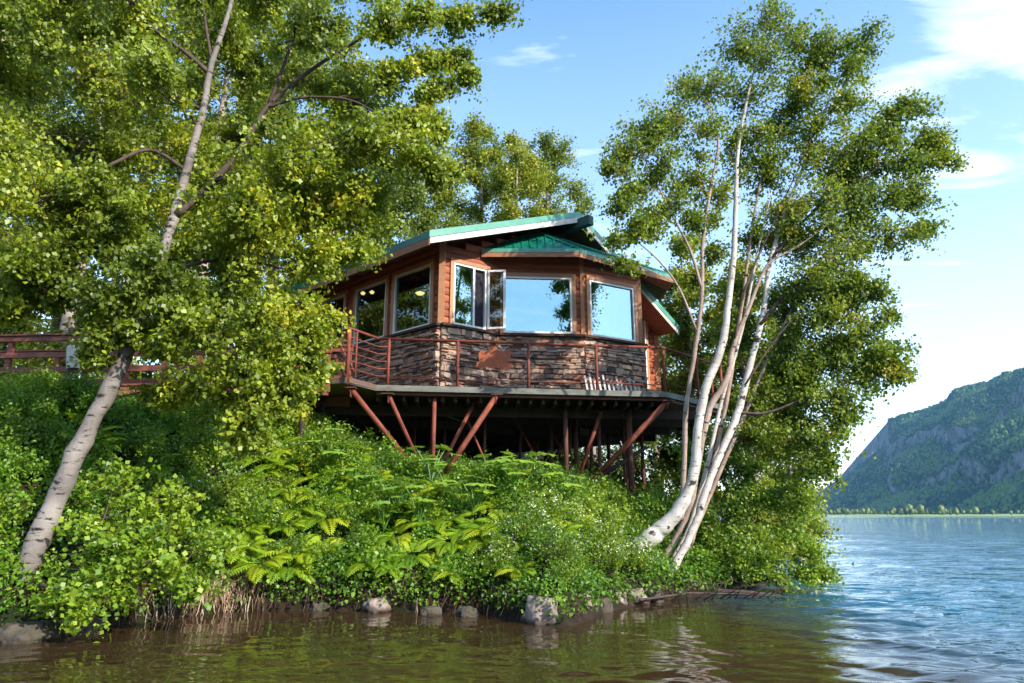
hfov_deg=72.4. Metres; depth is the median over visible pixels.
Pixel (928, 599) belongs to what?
water
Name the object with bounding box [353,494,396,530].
leafy shrub
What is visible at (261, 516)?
leafy shrub
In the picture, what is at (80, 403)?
leafy shrub
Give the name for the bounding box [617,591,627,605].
boulder
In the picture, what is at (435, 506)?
leafy shrub
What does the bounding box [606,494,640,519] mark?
leafy shrub
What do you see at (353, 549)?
leafy shrub
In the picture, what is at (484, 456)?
cow parsnip
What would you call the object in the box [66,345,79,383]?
timber post
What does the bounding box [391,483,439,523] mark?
cow parsnip
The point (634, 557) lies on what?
flowering shrub
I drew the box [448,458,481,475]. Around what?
leafy shrub
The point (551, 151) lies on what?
birch tree
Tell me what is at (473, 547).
fern
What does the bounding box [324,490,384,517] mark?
fern
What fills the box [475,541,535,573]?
fern
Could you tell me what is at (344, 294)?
window
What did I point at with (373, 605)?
boulder
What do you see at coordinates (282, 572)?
fern
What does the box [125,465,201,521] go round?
leafy shrub
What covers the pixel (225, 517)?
fern
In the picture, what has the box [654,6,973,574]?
birch tree
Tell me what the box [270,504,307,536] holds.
leafy shrub
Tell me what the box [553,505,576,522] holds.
fern
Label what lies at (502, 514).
leafy shrub
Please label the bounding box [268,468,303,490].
leafy shrub
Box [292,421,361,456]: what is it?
leafy shrub
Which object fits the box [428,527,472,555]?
fern
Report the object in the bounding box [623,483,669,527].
leafy shrub
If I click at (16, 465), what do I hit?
leafy shrub
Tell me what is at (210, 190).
birch tree
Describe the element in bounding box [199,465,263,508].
flowering shrub
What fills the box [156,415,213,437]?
fern
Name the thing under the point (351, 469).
cow parsnip
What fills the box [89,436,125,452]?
fern
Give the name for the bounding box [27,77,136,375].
birch tree
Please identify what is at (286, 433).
leafy shrub
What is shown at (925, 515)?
shore
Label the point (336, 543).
fern
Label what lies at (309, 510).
fern
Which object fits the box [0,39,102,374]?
birch tree
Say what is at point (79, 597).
alder shrub
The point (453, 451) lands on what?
leafy shrub
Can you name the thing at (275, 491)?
fern
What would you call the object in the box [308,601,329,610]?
boulder
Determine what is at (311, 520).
fern
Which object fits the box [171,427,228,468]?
leafy shrub
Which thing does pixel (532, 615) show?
boulder
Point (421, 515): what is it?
fern
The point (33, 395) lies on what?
leafy shrub
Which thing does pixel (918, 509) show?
shoreline trees
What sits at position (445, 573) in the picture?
fern
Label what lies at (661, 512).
leafy shrub
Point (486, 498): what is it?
leafy shrub
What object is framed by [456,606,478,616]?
boulder
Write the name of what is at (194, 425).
leafy shrub
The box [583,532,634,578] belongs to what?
flowering shrub
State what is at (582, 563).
leafy shrub
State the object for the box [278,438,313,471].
leafy shrub
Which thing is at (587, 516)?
fern
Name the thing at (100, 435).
fern
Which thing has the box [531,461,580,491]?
leafy shrub
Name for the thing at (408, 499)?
leafy shrub
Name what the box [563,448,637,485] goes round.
leafy shrub
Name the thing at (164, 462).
leafy shrub
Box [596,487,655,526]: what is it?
leafy shrub
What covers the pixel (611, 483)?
leafy shrub
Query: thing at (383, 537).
fern
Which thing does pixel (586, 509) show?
leafy shrub
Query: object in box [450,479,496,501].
fern
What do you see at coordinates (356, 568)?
fern
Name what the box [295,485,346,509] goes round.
fern
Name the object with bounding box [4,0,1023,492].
sky
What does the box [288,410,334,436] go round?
leafy shrub
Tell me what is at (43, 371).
leafy shrub
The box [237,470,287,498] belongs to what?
leafy shrub
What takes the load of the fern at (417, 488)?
on the ground at (576, 618)
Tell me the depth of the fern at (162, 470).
12.23 m
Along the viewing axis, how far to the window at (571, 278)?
18.56 m
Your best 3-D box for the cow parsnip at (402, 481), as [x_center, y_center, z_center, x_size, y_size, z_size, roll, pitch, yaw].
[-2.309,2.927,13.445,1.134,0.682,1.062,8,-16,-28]
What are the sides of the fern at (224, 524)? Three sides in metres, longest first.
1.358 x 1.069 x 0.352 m
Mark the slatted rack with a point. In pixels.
(603, 380)
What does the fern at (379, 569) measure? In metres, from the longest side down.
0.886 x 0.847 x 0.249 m
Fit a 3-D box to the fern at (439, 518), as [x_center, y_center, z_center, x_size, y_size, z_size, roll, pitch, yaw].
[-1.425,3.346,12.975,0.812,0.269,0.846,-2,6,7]
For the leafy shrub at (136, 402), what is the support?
on the ground at (576, 618)
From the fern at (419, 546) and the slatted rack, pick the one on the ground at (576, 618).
the fern at (419, 546)
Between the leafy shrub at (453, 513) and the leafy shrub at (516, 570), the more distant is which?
the leafy shrub at (453, 513)
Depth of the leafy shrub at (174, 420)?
14.93 m
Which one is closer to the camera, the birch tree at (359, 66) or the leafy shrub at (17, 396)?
the leafy shrub at (17, 396)
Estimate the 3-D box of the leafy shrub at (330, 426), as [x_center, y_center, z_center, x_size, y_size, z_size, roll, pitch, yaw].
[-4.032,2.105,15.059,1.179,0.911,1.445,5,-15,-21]
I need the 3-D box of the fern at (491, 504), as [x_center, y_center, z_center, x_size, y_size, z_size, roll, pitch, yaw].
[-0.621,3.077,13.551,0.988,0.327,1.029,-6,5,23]
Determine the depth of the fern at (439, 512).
13.21 m
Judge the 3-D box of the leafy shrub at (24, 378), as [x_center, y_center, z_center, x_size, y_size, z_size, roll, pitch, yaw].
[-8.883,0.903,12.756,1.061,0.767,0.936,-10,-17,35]
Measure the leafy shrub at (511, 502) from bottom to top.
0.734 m
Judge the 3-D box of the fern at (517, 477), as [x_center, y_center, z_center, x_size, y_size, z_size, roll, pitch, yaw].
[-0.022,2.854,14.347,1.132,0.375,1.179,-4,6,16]
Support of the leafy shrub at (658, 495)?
on the ground at (576, 618)
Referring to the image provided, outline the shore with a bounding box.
[805,514,1023,515]
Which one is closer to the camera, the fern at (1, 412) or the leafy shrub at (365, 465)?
the fern at (1, 412)
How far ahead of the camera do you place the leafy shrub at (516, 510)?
12.78 m
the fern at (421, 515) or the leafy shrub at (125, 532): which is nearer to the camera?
the leafy shrub at (125, 532)
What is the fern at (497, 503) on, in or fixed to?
on the ground at (576, 618)
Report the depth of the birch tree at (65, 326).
19.78 m
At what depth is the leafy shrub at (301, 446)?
14.32 m
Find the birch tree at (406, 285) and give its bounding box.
[331,125,474,326]
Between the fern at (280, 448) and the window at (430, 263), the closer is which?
the fern at (280, 448)
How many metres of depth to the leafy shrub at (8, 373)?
12.97 m
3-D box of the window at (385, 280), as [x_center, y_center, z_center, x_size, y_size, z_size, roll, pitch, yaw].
[-3.884,-0.785,19.338,1.619,1.830,0.162,-12,-19,41]
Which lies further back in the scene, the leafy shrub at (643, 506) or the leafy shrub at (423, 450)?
the leafy shrub at (423, 450)
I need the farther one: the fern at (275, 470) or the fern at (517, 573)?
the fern at (275, 470)
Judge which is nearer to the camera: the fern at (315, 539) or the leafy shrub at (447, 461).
the fern at (315, 539)
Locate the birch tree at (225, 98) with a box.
[100,0,292,397]
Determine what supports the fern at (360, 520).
on the ground at (576, 618)
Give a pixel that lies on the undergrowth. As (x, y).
(591, 577)
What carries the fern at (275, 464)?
on the ground at (576, 618)
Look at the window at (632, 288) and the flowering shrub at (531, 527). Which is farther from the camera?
the window at (632, 288)
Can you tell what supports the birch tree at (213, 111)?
on the ground at (576, 618)
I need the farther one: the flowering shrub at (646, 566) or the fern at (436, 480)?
the fern at (436, 480)
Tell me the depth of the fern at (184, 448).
13.21 m
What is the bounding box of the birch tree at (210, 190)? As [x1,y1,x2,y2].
[0,0,532,581]
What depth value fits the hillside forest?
2142.14 m
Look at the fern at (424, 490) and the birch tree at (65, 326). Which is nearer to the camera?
the fern at (424, 490)
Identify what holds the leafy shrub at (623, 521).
on the ground at (576, 618)
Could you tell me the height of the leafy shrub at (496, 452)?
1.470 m
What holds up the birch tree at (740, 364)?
on the ground at (576, 618)
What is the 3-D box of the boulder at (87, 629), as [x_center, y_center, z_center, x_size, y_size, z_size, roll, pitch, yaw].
[-5.749,3.849,9.255,0.583,0.406,0.718,12,-18,-40]
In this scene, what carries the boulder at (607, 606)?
on the ground at (576, 618)
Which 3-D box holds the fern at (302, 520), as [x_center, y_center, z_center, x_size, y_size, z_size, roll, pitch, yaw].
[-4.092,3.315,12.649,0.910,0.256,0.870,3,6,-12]
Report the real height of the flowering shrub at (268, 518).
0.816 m
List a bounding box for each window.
[316,290,348,343]
[351,275,390,344]
[389,258,435,334]
[449,257,489,329]
[500,272,576,337]
[585,275,638,344]
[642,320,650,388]
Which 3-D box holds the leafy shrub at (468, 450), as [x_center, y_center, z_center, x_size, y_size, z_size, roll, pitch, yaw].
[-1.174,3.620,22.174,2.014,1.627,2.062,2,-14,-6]
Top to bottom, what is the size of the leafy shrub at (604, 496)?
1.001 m
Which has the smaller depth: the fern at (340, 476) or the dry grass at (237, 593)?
the dry grass at (237, 593)
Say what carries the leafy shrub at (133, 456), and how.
on the ground at (576, 618)
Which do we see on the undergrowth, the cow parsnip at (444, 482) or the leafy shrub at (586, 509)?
the cow parsnip at (444, 482)
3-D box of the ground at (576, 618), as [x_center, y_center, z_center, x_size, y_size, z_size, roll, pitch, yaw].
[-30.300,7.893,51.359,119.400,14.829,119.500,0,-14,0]
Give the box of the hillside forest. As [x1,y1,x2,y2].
[817,367,1023,513]
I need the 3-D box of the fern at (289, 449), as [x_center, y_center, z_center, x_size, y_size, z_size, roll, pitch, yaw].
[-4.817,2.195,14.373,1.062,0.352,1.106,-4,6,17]
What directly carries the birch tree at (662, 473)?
on the ground at (576, 618)
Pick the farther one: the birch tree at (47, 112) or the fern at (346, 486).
the birch tree at (47, 112)
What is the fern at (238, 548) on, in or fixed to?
on the ground at (576, 618)
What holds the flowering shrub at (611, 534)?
on the ground at (576, 618)
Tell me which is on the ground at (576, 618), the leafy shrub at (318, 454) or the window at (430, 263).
the leafy shrub at (318, 454)
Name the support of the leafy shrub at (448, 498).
on the ground at (576, 618)
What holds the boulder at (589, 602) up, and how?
on the ground at (576, 618)
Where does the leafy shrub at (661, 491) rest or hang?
on the ground at (576, 618)
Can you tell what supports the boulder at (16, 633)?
on the ground at (576, 618)
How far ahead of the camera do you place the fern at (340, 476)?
13.83 m
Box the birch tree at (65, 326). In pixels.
[0,0,173,379]
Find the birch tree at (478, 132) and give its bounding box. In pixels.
[441,108,513,224]
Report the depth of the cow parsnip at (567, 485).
13.63 m
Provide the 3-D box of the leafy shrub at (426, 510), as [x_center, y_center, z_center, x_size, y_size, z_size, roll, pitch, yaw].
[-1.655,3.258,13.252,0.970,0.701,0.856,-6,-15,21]
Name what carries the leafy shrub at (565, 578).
on the ground at (576, 618)
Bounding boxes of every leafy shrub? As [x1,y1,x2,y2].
[0,363,61,393]
[0,372,73,411]
[0,373,44,394]
[0,374,57,428]
[0,376,61,417]
[0,400,62,451]
[0,431,55,480]
[0,478,42,533]
[2,362,78,399]
[3,369,56,396]
[22,418,120,471]
[33,444,112,503]
[44,368,125,421]
[48,362,123,410]
[97,518,139,555]
[113,420,183,459]
[117,430,190,469]
[118,385,155,422]
[123,437,180,479]
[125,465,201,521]
[157,405,191,424]
[159,439,213,479]
[165,400,226,430]
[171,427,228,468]
[176,526,210,562]
[177,415,218,443]
[181,419,238,468]
[208,479,290,532]
[217,397,241,412]
[236,486,288,532]
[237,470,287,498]
[249,421,297,439]
[263,529,318,564]
[263,537,301,565]
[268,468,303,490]
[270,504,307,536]
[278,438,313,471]
[281,483,335,516]
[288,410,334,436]
[289,438,313,454]
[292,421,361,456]
[293,422,330,449]
[298,417,356,452]
[298,433,358,473]
[306,537,342,572]
[307,496,347,530]
[308,469,348,499]
[320,497,375,533]
[327,520,390,550]
[330,503,357,529]
[336,531,385,563]
[339,431,373,453]
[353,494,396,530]
[354,457,388,480]
[359,491,396,521]
[360,485,393,504]
[380,457,424,476]
[383,490,425,518]
[386,542,414,562]
[396,454,429,472]
[400,446,440,455]
[401,495,447,526]
[416,497,444,522]
[419,446,494,459]
[431,453,459,475]
[433,483,471,511]
[444,454,479,474]
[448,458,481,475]
[449,445,500,463]
[449,545,488,580]
[450,485,486,510]
[450,498,477,523]
[464,470,506,493]
[470,446,518,459]
[471,487,493,512]
[473,542,505,565]
[483,505,513,532]
[485,510,521,540]
[487,482,541,511]
[494,553,540,582]
[505,484,541,509]
[505,503,525,519]
[509,456,538,477]
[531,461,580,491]
[533,486,562,508]
[535,448,594,469]
[539,544,595,574]
[541,558,583,589]
[542,449,596,471]
[543,479,587,520]
[554,466,607,502]
[558,515,584,539]
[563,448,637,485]
[563,490,620,525]
[571,486,614,512]
[574,477,634,512]
[586,472,631,499]
[592,499,646,533]
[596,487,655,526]
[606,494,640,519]
[613,465,670,493]
[613,521,656,553]
[622,514,671,550]
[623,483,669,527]
[626,483,673,521]
[627,478,678,504]
[634,488,688,532]
[664,483,679,500]
[682,521,715,540]
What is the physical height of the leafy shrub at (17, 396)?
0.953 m
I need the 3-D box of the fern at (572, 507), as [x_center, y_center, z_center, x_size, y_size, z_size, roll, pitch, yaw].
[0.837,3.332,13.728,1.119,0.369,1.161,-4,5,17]
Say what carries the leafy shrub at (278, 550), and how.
on the ground at (576, 618)
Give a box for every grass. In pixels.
[145,557,279,621]
[298,420,658,501]
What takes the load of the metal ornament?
hanging from the raised deck
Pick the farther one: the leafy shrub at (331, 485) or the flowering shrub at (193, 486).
the leafy shrub at (331, 485)
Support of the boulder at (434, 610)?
in the water
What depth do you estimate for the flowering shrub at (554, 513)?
12.79 m
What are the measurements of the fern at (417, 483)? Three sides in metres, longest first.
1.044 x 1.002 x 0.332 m
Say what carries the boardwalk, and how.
on the ground at (576, 618)
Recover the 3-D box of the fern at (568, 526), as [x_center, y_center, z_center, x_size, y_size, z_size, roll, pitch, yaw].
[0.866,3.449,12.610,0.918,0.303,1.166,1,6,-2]
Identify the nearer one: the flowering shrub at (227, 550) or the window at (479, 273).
the flowering shrub at (227, 550)
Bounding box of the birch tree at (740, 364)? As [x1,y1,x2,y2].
[694,246,803,562]
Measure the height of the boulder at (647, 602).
0.558 m
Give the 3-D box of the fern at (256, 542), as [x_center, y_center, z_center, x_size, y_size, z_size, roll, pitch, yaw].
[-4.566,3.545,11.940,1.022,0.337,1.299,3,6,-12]
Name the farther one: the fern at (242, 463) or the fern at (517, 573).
the fern at (242, 463)
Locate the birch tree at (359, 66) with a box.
[229,32,415,345]
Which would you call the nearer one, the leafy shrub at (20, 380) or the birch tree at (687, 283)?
the leafy shrub at (20, 380)
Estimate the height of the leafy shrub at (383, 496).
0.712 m
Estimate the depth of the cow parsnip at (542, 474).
14.27 m
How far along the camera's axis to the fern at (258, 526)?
12.11 m
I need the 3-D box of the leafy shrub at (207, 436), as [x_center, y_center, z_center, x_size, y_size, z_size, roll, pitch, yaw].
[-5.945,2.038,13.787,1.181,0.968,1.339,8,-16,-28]
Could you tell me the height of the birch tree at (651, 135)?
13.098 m
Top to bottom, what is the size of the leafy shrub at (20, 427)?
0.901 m
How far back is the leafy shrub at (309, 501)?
13.06 m
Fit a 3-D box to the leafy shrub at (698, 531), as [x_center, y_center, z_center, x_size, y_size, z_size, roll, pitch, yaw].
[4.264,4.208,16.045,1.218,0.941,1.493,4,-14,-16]
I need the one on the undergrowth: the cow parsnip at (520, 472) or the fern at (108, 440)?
the cow parsnip at (520, 472)
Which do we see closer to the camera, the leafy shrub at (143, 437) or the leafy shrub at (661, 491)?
the leafy shrub at (143, 437)
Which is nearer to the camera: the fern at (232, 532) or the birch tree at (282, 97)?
the fern at (232, 532)
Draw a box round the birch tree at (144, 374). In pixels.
[40,0,232,378]
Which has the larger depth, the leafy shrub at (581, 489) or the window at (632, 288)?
the window at (632, 288)
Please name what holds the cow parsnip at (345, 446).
on the undergrowth
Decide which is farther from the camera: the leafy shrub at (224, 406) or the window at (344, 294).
the window at (344, 294)
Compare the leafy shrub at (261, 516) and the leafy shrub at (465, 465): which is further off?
the leafy shrub at (465, 465)
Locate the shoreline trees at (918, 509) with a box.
[814,504,1023,514]
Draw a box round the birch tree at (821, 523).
[751,304,853,563]
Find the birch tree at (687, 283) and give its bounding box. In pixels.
[649,230,732,511]
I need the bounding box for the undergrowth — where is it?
[0,370,773,621]
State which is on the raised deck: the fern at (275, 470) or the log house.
the log house
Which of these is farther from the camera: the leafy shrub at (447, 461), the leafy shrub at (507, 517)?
the leafy shrub at (447, 461)
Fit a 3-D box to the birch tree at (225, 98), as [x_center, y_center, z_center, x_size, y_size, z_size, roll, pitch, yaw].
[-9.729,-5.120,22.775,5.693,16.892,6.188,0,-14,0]
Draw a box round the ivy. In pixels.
[1,561,520,625]
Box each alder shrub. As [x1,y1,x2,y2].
[24,451,249,642]
[661,419,846,594]
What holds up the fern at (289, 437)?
on the ground at (576, 618)
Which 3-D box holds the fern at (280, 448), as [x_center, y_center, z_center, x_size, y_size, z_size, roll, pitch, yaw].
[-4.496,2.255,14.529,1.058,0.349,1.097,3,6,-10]
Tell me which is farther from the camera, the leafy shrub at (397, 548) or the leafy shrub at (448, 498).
the leafy shrub at (448, 498)
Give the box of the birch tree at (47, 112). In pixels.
[0,25,67,374]
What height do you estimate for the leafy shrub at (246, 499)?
1.047 m
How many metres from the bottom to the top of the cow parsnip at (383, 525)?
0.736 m
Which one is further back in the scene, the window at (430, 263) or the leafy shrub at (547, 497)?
the window at (430, 263)
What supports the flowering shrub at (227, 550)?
on the ground at (576, 618)
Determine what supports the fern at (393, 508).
on the ground at (576, 618)
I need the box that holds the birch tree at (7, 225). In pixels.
[0,212,32,231]
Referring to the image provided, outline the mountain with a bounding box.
[814,384,1023,501]
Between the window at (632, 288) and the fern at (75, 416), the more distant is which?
the window at (632, 288)
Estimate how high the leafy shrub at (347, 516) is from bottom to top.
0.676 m
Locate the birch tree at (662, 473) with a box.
[603,301,701,499]
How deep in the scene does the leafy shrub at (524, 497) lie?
13.41 m
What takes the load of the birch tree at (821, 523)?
on the ground at (576, 618)
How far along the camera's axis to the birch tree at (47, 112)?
23.19 m
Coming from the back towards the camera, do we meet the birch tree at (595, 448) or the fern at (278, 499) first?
the birch tree at (595, 448)
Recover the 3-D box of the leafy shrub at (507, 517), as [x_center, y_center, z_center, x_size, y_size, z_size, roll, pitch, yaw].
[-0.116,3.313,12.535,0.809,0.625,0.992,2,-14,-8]
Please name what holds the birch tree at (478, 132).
on the ground at (576, 618)
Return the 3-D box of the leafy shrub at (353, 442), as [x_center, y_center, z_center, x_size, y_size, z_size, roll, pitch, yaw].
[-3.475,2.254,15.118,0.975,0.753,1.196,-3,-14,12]
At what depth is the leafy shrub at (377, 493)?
13.67 m
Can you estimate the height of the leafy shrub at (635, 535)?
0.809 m
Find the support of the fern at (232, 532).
on the ground at (576, 618)
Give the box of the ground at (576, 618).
[0,414,775,626]
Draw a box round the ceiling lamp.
[415,271,424,295]
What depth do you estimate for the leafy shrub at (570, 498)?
13.79 m
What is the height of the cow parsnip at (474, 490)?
0.657 m
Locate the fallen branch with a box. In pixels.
[639,576,798,600]
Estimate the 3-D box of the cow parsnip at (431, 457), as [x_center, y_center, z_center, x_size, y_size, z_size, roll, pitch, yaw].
[-1.651,2.556,14.529,1.083,0.875,1.070,6,-15,-24]
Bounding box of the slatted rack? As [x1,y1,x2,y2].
[583,373,642,390]
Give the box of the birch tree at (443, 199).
[406,152,475,312]
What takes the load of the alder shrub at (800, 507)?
on the ground at (576, 618)
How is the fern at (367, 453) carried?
on the ground at (576, 618)
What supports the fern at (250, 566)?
on the ground at (576, 618)
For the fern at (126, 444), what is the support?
on the ground at (576, 618)
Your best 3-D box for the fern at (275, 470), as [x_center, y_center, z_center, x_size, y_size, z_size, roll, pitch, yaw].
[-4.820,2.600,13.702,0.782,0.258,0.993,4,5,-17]
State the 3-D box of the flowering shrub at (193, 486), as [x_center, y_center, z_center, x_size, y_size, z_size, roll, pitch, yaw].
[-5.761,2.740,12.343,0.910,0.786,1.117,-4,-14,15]
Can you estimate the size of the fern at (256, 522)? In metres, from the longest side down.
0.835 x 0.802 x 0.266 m
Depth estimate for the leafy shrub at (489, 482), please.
13.95 m
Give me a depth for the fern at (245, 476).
13.40 m
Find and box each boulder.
[0,620,61,644]
[56,616,103,634]
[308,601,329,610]
[361,597,391,612]
[420,605,441,615]
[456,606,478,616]
[520,595,557,624]
[584,593,592,606]
[596,597,612,612]
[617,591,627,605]
[631,588,649,604]
[647,590,663,602]
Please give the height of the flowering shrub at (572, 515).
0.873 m
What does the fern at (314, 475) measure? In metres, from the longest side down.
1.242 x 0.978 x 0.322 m
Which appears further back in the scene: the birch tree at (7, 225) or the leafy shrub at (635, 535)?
the birch tree at (7, 225)
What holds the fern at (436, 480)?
on the undergrowth
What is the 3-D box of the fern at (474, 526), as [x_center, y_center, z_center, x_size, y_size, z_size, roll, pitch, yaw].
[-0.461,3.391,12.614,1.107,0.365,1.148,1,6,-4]
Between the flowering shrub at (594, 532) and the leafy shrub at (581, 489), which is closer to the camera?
the flowering shrub at (594, 532)
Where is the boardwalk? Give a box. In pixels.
[0,331,352,438]
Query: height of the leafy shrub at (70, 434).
0.965 m
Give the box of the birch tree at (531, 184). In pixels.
[464,129,561,465]
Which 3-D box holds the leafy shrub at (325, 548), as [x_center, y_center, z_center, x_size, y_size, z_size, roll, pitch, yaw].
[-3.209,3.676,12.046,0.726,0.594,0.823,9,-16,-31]
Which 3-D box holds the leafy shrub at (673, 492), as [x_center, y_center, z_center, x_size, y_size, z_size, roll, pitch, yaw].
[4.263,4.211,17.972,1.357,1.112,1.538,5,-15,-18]
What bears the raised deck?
on the ground at (576, 618)
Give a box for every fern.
[0,404,41,415]
[49,408,113,424]
[54,425,126,448]
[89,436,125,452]
[112,432,169,455]
[133,453,180,481]
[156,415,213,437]
[165,440,198,453]
[183,516,240,533]
[188,556,217,575]
[194,505,249,529]
[195,541,247,569]
[206,524,243,540]
[221,522,270,545]
[221,533,275,563]
[225,471,263,485]
[226,545,296,583]
[233,451,285,469]
[233,509,273,528]
[245,466,285,481]
[249,437,298,459]
[250,456,304,474]
[256,534,330,570]
[258,488,288,509]
[259,548,320,584]
[263,513,307,536]
[265,477,310,500]
[271,500,328,522]
[273,444,315,459]
[275,430,298,439]
[287,456,340,474]
[289,468,338,485]
[290,501,355,534]
[291,537,347,567]
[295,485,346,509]
[308,462,359,487]
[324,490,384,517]
[334,478,363,492]
[340,550,400,579]
[343,511,385,531]
[343,544,376,560]
[344,447,380,462]
[350,470,393,490]
[360,554,411,580]
[372,521,418,546]
[374,463,410,477]
[381,496,423,517]
[386,538,439,570]
[390,486,436,509]
[393,512,428,528]
[394,479,427,497]
[398,479,429,492]
[402,479,442,497]
[407,469,448,488]
[407,509,444,522]
[412,512,454,532]
[422,510,476,535]
[424,485,456,498]
[428,499,451,515]
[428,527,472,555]
[428,559,480,585]
[440,521,487,542]
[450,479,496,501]
[456,488,502,513]
[456,519,507,543]
[457,530,511,558]
[472,480,512,507]
[473,498,513,512]
[475,511,524,541]
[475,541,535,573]
[485,521,546,547]
[492,468,532,488]
[493,559,539,581]
[545,520,582,543]
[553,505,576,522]
[560,501,579,518]
[570,514,593,538]
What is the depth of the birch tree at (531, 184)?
28.90 m
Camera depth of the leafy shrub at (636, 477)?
22.15 m
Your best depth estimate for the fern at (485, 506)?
13.14 m
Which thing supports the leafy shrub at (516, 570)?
on the ground at (576, 618)
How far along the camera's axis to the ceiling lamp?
19.19 m
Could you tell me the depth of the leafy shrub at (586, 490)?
14.26 m
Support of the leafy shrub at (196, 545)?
on the ground at (576, 618)
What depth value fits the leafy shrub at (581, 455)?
23.89 m
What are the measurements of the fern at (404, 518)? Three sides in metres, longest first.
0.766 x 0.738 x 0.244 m
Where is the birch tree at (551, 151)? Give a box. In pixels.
[519,126,600,460]
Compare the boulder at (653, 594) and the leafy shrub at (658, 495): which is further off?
the leafy shrub at (658, 495)
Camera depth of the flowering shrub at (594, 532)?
11.97 m
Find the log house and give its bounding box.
[258,212,679,391]
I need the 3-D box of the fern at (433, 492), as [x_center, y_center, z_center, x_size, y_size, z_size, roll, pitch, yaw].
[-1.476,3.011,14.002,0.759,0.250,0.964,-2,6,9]
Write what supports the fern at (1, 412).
on the ground at (576, 618)
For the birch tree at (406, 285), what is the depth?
23.87 m
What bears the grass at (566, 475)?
on the ground at (576, 618)
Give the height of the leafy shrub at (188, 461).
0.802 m
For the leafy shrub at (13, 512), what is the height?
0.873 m
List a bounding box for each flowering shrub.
[159,475,215,512]
[188,521,246,568]
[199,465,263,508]
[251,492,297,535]
[469,527,527,578]
[495,495,565,545]
[513,480,573,527]
[523,520,592,569]
[559,496,601,542]
[565,519,629,569]
[580,509,630,551]
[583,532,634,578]
[606,526,660,572]
[625,541,663,573]
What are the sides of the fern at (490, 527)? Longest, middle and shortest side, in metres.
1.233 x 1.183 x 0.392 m
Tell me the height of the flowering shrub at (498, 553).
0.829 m
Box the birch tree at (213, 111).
[161,61,297,372]
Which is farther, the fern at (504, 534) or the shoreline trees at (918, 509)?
the shoreline trees at (918, 509)
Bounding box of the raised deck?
[290,327,723,502]
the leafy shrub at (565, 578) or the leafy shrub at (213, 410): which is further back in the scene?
the leafy shrub at (213, 410)
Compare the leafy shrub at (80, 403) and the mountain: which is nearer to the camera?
the leafy shrub at (80, 403)
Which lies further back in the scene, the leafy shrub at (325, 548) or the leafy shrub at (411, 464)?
the leafy shrub at (411, 464)
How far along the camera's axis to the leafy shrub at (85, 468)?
11.02 m
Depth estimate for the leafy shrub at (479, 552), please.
11.85 m
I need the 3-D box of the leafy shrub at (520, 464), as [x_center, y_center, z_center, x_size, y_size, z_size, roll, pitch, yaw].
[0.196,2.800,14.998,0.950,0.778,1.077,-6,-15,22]
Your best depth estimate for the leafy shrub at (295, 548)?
12.00 m
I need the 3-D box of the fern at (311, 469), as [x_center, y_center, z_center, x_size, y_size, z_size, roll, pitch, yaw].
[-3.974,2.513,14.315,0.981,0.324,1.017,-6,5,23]
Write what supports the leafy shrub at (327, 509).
on the ground at (576, 618)
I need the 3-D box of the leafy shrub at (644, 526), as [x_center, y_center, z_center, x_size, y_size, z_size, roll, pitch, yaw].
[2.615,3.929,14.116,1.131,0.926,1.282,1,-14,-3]
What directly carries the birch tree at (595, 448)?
on the ground at (576, 618)
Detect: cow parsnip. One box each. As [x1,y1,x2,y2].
[304,428,368,475]
[338,466,378,492]
[364,490,409,529]
[368,476,425,509]
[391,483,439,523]
[406,444,461,482]
[417,463,480,500]
[440,480,495,515]
[475,451,515,483]
[484,456,555,491]
[498,451,561,490]
[529,472,583,511]
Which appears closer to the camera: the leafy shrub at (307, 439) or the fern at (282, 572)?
the fern at (282, 572)
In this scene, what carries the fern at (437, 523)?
on the ground at (576, 618)
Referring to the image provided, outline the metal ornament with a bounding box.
[476,339,512,369]
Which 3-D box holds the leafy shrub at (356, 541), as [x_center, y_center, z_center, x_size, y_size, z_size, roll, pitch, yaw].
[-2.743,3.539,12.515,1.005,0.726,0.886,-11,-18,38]
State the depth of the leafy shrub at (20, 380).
12.61 m
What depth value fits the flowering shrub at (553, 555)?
11.03 m
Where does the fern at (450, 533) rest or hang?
on the ground at (576, 618)
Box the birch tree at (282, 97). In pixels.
[208,0,342,346]
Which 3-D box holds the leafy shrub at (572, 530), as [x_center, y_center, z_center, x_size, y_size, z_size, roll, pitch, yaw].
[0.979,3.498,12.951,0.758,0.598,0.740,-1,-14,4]
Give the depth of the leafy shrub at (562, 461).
23.37 m
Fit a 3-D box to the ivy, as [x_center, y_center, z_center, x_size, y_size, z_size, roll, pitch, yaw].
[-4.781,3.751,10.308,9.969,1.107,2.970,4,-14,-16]
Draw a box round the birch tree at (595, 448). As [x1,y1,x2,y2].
[543,442,639,481]
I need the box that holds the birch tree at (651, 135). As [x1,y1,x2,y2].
[582,0,864,550]
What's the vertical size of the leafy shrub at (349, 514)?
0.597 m
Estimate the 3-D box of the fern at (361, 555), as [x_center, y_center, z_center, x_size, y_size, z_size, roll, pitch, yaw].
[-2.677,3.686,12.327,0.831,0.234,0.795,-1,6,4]
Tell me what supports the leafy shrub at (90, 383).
on the ground at (576, 618)
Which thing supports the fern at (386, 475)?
on the ground at (576, 618)
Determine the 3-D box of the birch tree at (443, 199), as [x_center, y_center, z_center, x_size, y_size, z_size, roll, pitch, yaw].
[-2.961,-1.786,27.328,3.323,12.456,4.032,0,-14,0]
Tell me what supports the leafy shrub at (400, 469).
on the ground at (576, 618)
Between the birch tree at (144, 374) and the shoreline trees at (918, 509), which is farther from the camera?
the shoreline trees at (918, 509)
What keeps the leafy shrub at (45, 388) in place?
on the ground at (576, 618)
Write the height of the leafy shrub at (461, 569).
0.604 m
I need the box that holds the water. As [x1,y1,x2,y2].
[0,516,1023,682]

